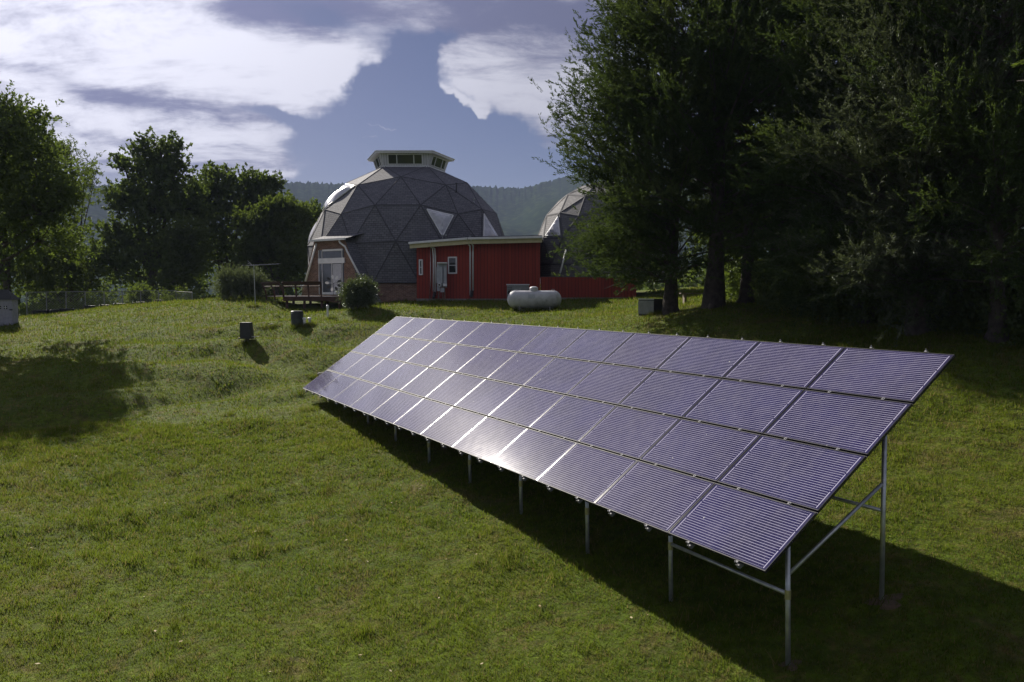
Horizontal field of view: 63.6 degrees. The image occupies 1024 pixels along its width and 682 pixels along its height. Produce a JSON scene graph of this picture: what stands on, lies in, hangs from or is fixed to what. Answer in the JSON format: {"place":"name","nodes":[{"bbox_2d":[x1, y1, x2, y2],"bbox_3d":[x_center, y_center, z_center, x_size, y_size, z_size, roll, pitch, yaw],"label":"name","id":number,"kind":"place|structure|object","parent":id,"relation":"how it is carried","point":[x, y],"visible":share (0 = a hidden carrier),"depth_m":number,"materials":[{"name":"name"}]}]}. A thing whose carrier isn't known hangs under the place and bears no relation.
{"place":"outdoors","nodes":[
{"label":"outdoors","id":0,"kind":"place"},
{"bbox_2d":[325,275,340,295],"bbox_3d":[-10.213,-3.179,47.197,0.938,1.206,0.027,0,3,0],"label":"metal flower","id":1,"kind":"object","parent":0,"point":[338,281],"visible":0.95,"depth_m":47.19,"materials":[{"name":"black metal"}]},
{"bbox_2d":[0,0,1000,188],"label":"sky","id":2,"kind":"structure","parent":0,"point":[305,90],"materials":[{"name":"blue"}]},
{"bbox_2d":[0,286,1023,681],"bbox_3d":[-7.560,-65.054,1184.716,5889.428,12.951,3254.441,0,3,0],"label":"ground","id":3,"kind":"structure","parent":0,"point":[576,611],"depth_m":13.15,"materials":[{"name":"green plant"}]},
{"bbox_2d":[0,290,20,325],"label":"playhouse","id":4,"kind":"object","parent":3,"relation":"on","point":[9,306],"visible":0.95,"depth_m":44.01,"materials":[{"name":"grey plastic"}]},
{"bbox_2d":[31,310,47,314],"bbox_3d":[-29.433,-1.708,51.536,0.975,0.410,1.000,0,3,0],"label":"planter tub","id":5,"kind":"object","parent":3,"relation":"on","point":[36,311],"visible":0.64,"depth_m":51.12,"materials":[{"name":"black plastic"}]},
{"bbox_2d":[0,98,83,290],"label":"tree","id":6,"kind":"object","parent":3,"relation":"on","point":[8,273],"visible":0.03,"depth_m":72.59,"materials":[{"name":"green plant"}]},
{"bbox_2d":[47,309,58,312],"bbox_3d":[-28.813,-1.767,51.883,0.819,0.410,0.840,0,3,0],"label":"planter tub","id":7,"kind":"object","parent":3,"relation":"on","point":[54,311],"visible":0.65,"depth_m":51.55,"materials":[{"name":"black plastic"}]},
{"bbox_2d":[0,79,106,276],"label":"edge tree","id":8,"kind":"object","parent":3,"relation":"on","point":[39,204],"visible":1,"depth_m":40.21,"materials":[{"name":"green plant"}]},
{"bbox_2d":[0,239,118,307],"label":"bush","id":9,"kind":"object","parent":3,"relation":"on","point":[51,274],"visible":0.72,"depth_m":73.97,"materials":[{"name":"green plant"}]},
{"bbox_2d":[0,245,122,313],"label":"back tree","id":10,"kind":"object","parent":3,"relation":"on","point":[30,300],"visible":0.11,"depth_m":98.25,"materials":[{"name":"green plant"}]},
{"bbox_2d":[58,308,73,312],"bbox_3d":[-28.182,-1.851,52.229,0.897,0.410,0.920,0,3,0],"label":"planter tub","id":11,"kind":"object","parent":3,"relation":"on","point":[65,309],"visible":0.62,"depth_m":51.91,"materials":[{"name":"black plastic"}]},
{"bbox_2d":[31,132,104,307],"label":"tree","id":12,"kind":"object","parent":3,"relation":"on","point":[70,151],"visible":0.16,"depth_m":75.22,"materials":[{"name":"green plant"}]},
{"bbox_2d":[83,305,94,308],"bbox_3d":[-27.040,-2.061,52.836,0.702,0.410,0.720,0,3,0],"label":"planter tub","id":13,"kind":"object","parent":3,"relation":"on","point":[89,306],"visible":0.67,"depth_m":52.56,"materials":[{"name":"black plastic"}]},
{"bbox_2d":[26,290,192,314],"bbox_3d":[-25.510,-2.323,53.570,9.958,1.950,3.015,0,3,-8],"label":"chain link fence","id":14,"kind":"object","parent":3,"relation":"on","point":[66,300],"visible":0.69,"depth_m":53.05,"materials":[{"name":"metal"}]},
{"bbox_2d":[18,282,219,315],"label":"weeds","id":15,"kind":"object","parent":3,"relation":"on","point":[75,304],"visible":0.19,"depth_m":56.38,"materials":[{"name":"green plant"}]},
{"bbox_2d":[123,282,157,302],"bbox_3d":[-25.614,-2.863,57.150,2.182,2.484,2.178,-3,4,-39],"label":"bush","id":16,"kind":"object","parent":3,"relation":"on","point":[144,291],"visible":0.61,"depth_m":56.83,"materials":[{"name":"green plant"}]},
{"bbox_2d":[84,126,222,298],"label":"tall tree","id":17,"kind":"object","parent":3,"relation":"on","point":[157,172],"visible":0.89,"depth_m":73.50,"materials":[{"name":"green plant"}]},
{"bbox_2d":[114,250,220,299],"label":"back tree","id":18,"kind":"object","parent":3,"relation":"on","point":[203,287],"visible":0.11,"depth_m":101.08,"materials":[{"name":"green plant"}]},
{"bbox_2d":[136,209,221,295],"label":"slim tree","id":19,"kind":"object","parent":3,"relation":"on","point":[187,234],"visible":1,"depth_m":69.81,"materials":[{"name":"green plant"}]},
{"bbox_2d":[180,159,292,293],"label":"round tree","id":20,"kind":"object","parent":3,"relation":"on","point":[250,186],"visible":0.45,"depth_m":78.47,"materials":[{"name":"green plant"}]},
{"bbox_2d":[208,263,274,299],"bbox_3d":[-16.688,-3.617,50.709,4.308,2.662,3.401,0,3,0],"label":"feathery bush","id":21,"kind":"object","parent":3,"relation":"on","point":[240,284],"visible":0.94,"depth_m":50.36,"materials":[{"name":"green plant"}]},
{"bbox_2d":[238,322,258,341],"bbox_3d":[-10.962,-0.314,34.538,0.829,0.937,0.500,0,3,0],"label":"utility box on post","id":22,"kind":"object","parent":3,"relation":"on","point":[246,331],"visible":0.98,"depth_m":34.34,"materials":[{"name":"plastic"}]},
{"bbox_2d":[204,242,302,298],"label":"back tree","id":23,"kind":"object","parent":3,"relation":"on","point":[286,289],"visible":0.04,"depth_m":98.70,"materials":[{"name":"green plant"}]},
{"bbox_2d":[247,261,278,303],"bbox_3d":[-13.800,-3.128,45.944,2.095,2.701,0.866,1,3,14],"label":"antenna pole","id":24,"kind":"object","parent":3,"relation":"on","point":[253,265],"visible":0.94,"depth_m":45.87,"materials":[{"name":"metal"}]},
{"bbox_2d":[227,191,318,297],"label":"bright tree","id":25,"kind":"object","parent":3,"relation":"on","point":[271,235],"visible":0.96,"depth_m":71.05,"materials":[{"name":"green plant"}]},
{"bbox_2d":[291,311,303,325],"bbox_3d":[-9.884,-1.009,38.004,0.580,0.762,0.580,0,3,0],"label":"well cover","id":26,"kind":"object","parent":3,"relation":"on","point":[296,316],"visible":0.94,"depth_m":37.76,"materials":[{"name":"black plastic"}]},
{"bbox_2d":[260,281,344,308],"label":"wooden deck","id":27,"kind":"structure","parent":3,"relation":"on","point":[310,299],"depth_m":46.29,"materials":[{"name":"brown wood"}]},
{"bbox_2d":[297,197,323,276],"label":"dark back tree","id":28,"kind":"object","parent":3,"relation":"on","point":[315,201],"visible":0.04,"depth_m":89.54,"materials":[{"name":"green plant"}]},
{"bbox_2d":[334,271,382,310],"bbox_3d":[-7.507,-2.386,40.848,2.245,2.208,2.232,3,4,43],"label":"round shrub","id":29,"kind":"object","parent":3,"relation":"on","point":[359,292],"visible":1,"depth_m":40.47,"materials":[{"name":"green plant"}]},
{"bbox_2d":[301,150,504,302],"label":"dome house","id":30,"kind":"structure","parent":3,"relation":"on","point":[384,213],"depth_m":50.30,"materials":[{"name":"grey concrete"}]},
{"bbox_2d":[318,249,344,293],"bbox_3d":[-10.853,-4.164,49.747,2.316,2.716,0.115,2,4,36],"label":"sliding door","id":31,"kind":"structure","parent":30,"relation":"in","point":[330,261],"depth_m":49.80,"materials":[{"name":"white glass"}]},
{"bbox_2d":[18,257,832,314],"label":"woods","id":32,"kind":"object","parent":3,"relation":"on","point":[680,285],"visible":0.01,"depth_m":98.81,"materials":[{"name":"green plant"}]},
{"bbox_2d":[436,262,446,299],"bbox_3d":[-4.027,-3.349,47.445,0.616,2.351,0.400,0,3,0],"label":"electrical panel stand","id":33,"kind":"object","parent":3,"relation":"on","point":[441,274],"visible":0.85,"depth_m":47.41,"materials":[{"name":"grey paint"}]},
{"bbox_2d":[24,346,881,671],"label":"fallen leaves","id":34,"kind":"object","parent":3,"relation":"on","point":[358,654],"visible":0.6,"depth_m":11.21,"materials":[{"name":"brown plant"}]},
{"bbox_2d":[408,235,542,300],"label":"red wing","id":35,"kind":"structure","parent":3,"relation":"on","point":[485,267],"depth_m":47.90,"materials":[{"name":"red wood"}]},
{"bbox_2d":[419,259,422,274],"bbox_3d":[-5.365,-4.348,48.687,0.247,0.926,0.072,1,3,21],"label":"window","id":36,"kind":"structure","parent":35,"relation":"in","point":[420,260],"depth_m":48.67,"materials":[{"name":"white glass"}]},
{"bbox_2d":[448,257,456,273],"bbox_3d":[-3.453,-4.398,47.961,0.566,0.993,0.072,1,3,21],"label":"window","id":37,"kind":"structure","parent":35,"relation":"in","point":[452,261],"depth_m":47.96,"materials":[{"name":"white glass"}]},
{"bbox_2d":[506,284,529,300],"bbox_3d":[0.331,-2.703,46.522,1.307,0.984,0.880,0,3,0],"label":"air conditioner","id":38,"kind":"object","parent":3,"relation":"on","point":[512,287],"visible":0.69,"depth_m":46.10,"materials":[{"name":"grey metal"}]},
{"bbox_2d":[507,286,560,310],"bbox_3d":[1.112,-2.062,40.947,2.678,1.282,0.902,0,3,0],"label":"propane tank","id":39,"kind":"object","parent":3,"relation":"on","point":[533,297],"visible":0.99,"depth_m":40.60,"materials":[{"name":"metal"}]},
{"bbox_2d":[538,182,666,299],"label":"dome","id":40,"kind":"structure","parent":3,"relation":"on","point":[560,215],"depth_m":49.46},
{"bbox_2d":[303,316,954,665],"bbox_3d":[-0.568,1.590,18.760,3.380,3.868,20.202,-2,4,-28],"label":"solar panel array","id":41,"kind":"object","parent":3,"relation":"on","point":[741,453],"visible":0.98,"depth_m":12.91,"materials":[{"name":"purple glass"}]},
{"bbox_2d":[638,299,662,315],"bbox_3d":[5.491,-1.307,32.238,0.930,0.698,0.704,-2,4,-31],"label":"storage bin","id":42,"kind":"object","parent":3,"relation":"on","point":[645,306],"visible":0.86,"depth_m":32.02,"materials":[{"name":"black plastic"}]},
{"bbox_2d":[528,0,788,314],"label":"cedar tree","id":43,"kind":"object","parent":3,"relation":"on","point":[643,238],"visible":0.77,"depth_m":29.94,"materials":[{"name":"green plant"}]},
{"bbox_2d":[679,293,702,303],"bbox_3d":[8.115,-1.831,35.954,1.600,0.530,0.400,0,3,0],"label":"bench","id":44,"kind":"object","parent":3,"relation":"on","point":[684,297],"visible":0.51,"depth_m":35.77,"materials":[{"name":"grey wood"}]},
{"bbox_2d":[569,0,835,308],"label":"cedar tree","id":45,"kind":"object","parent":3,"relation":"on","point":[713,294],"visible":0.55,"depth_m":27.98,"materials":[{"name":"green plant"}]},
{"bbox_2d":[617,0,863,303],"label":"cedar tree","id":46,"kind":"object","parent":3,"relation":"on","point":[745,280],"visible":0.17,"depth_m":29.08,"materials":[{"name":"green plant"}]},
{"bbox_2d":[657,0,888,267],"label":"cedar tree","id":47,"kind":"object","parent":3,"relation":"on","point":[759,195],"visible":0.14,"depth_m":29.39,"materials":[{"name":"green plant"}]},
{"bbox_2d":[778,660,801,670],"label":"bare soil","id":48,"kind":"structure","parent":3,"relation":"on","point":[792,664],"depth_m":9.64,"materials":[{"name":"brown soil"}]},
{"bbox_2d":[680,0,900,259],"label":"cedar tree","id":49,"kind":"object","parent":3,"relation":"on","point":[799,195],"visible":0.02,"depth_m":31.12,"materials":[{"name":"green plant"}]},
{"bbox_2d":[678,105,985,278],"bbox_3d":[19.839,-9.041,41.743,23.615,12.983,13.168,0,3,0],"label":"leafy tree","id":50,"kind":"object","parent":3,"relation":"on","point":[698,242],"visible":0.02,"depth_m":42.85,"materials":[{"name":"green plant"}]},
{"bbox_2d":[701,236,1023,349],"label":"undergrowth","id":51,"kind":"object","parent":3,"relation":"on","point":[1014,321],"visible":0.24,"depth_m":22.26,"materials":[{"name":"green plant"}]},
{"bbox_2d":[716,0,1023,329],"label":"cedar tree","id":52,"kind":"object","parent":3,"relation":"on","point":[789,266],"visible":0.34,"depth_m":23.62,"materials":[{"name":"green plant"}]},
{"bbox_2d":[863,593,902,609],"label":"bare soil","id":53,"kind":"structure","parent":3,"relation":"on","point":[890,604],"depth_m":10.38,"materials":[{"name":"brown soil"}]},
{"bbox_2d":[750,0,1023,346],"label":"cedar tree","id":54,"kind":"object","parent":3,"relation":"on","point":[915,320],"visible":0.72,"depth_m":20.57,"materials":[{"name":"green plant"}]},
{"bbox_2d":[788,1,1020,251],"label":"cedar tree","id":55,"kind":"object","parent":3,"relation":"on","point":[884,155],"depth_m":27.76,"materials":[{"name":"green plant"}]},
{"bbox_2d":[811,0,1023,342],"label":"cedar tree","id":56,"kind":"object","parent":3,"relation":"on","point":[998,277],"visible":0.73,"depth_m":19.28,"materials":[{"name":"green plant"}]},
{"bbox_2d":[881,0,1023,243],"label":"cedar tree","id":57,"kind":"object","parent":3,"relation":"on","point":[982,166],"visible":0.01,"depth_m":24.93,"materials":[{"name":"green plant"}]},
{"bbox_2d":[1010,59,1023,81],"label":"overhanging tree","id":58,"kind":"object","parent":3,"relation":"on","point":[1017,64],"visible":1,"depth_m":11.87,"materials":[{"name":"green plant"}]},
{"bbox_2d":[0,158,1023,306],"bbox_3d":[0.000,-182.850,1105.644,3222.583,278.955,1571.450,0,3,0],"label":"hills","id":59,"kind":"structure","parent":0,"point":[525,210],"depth_m":1301.24,"materials":[{"name":"green plant"}]}
]}

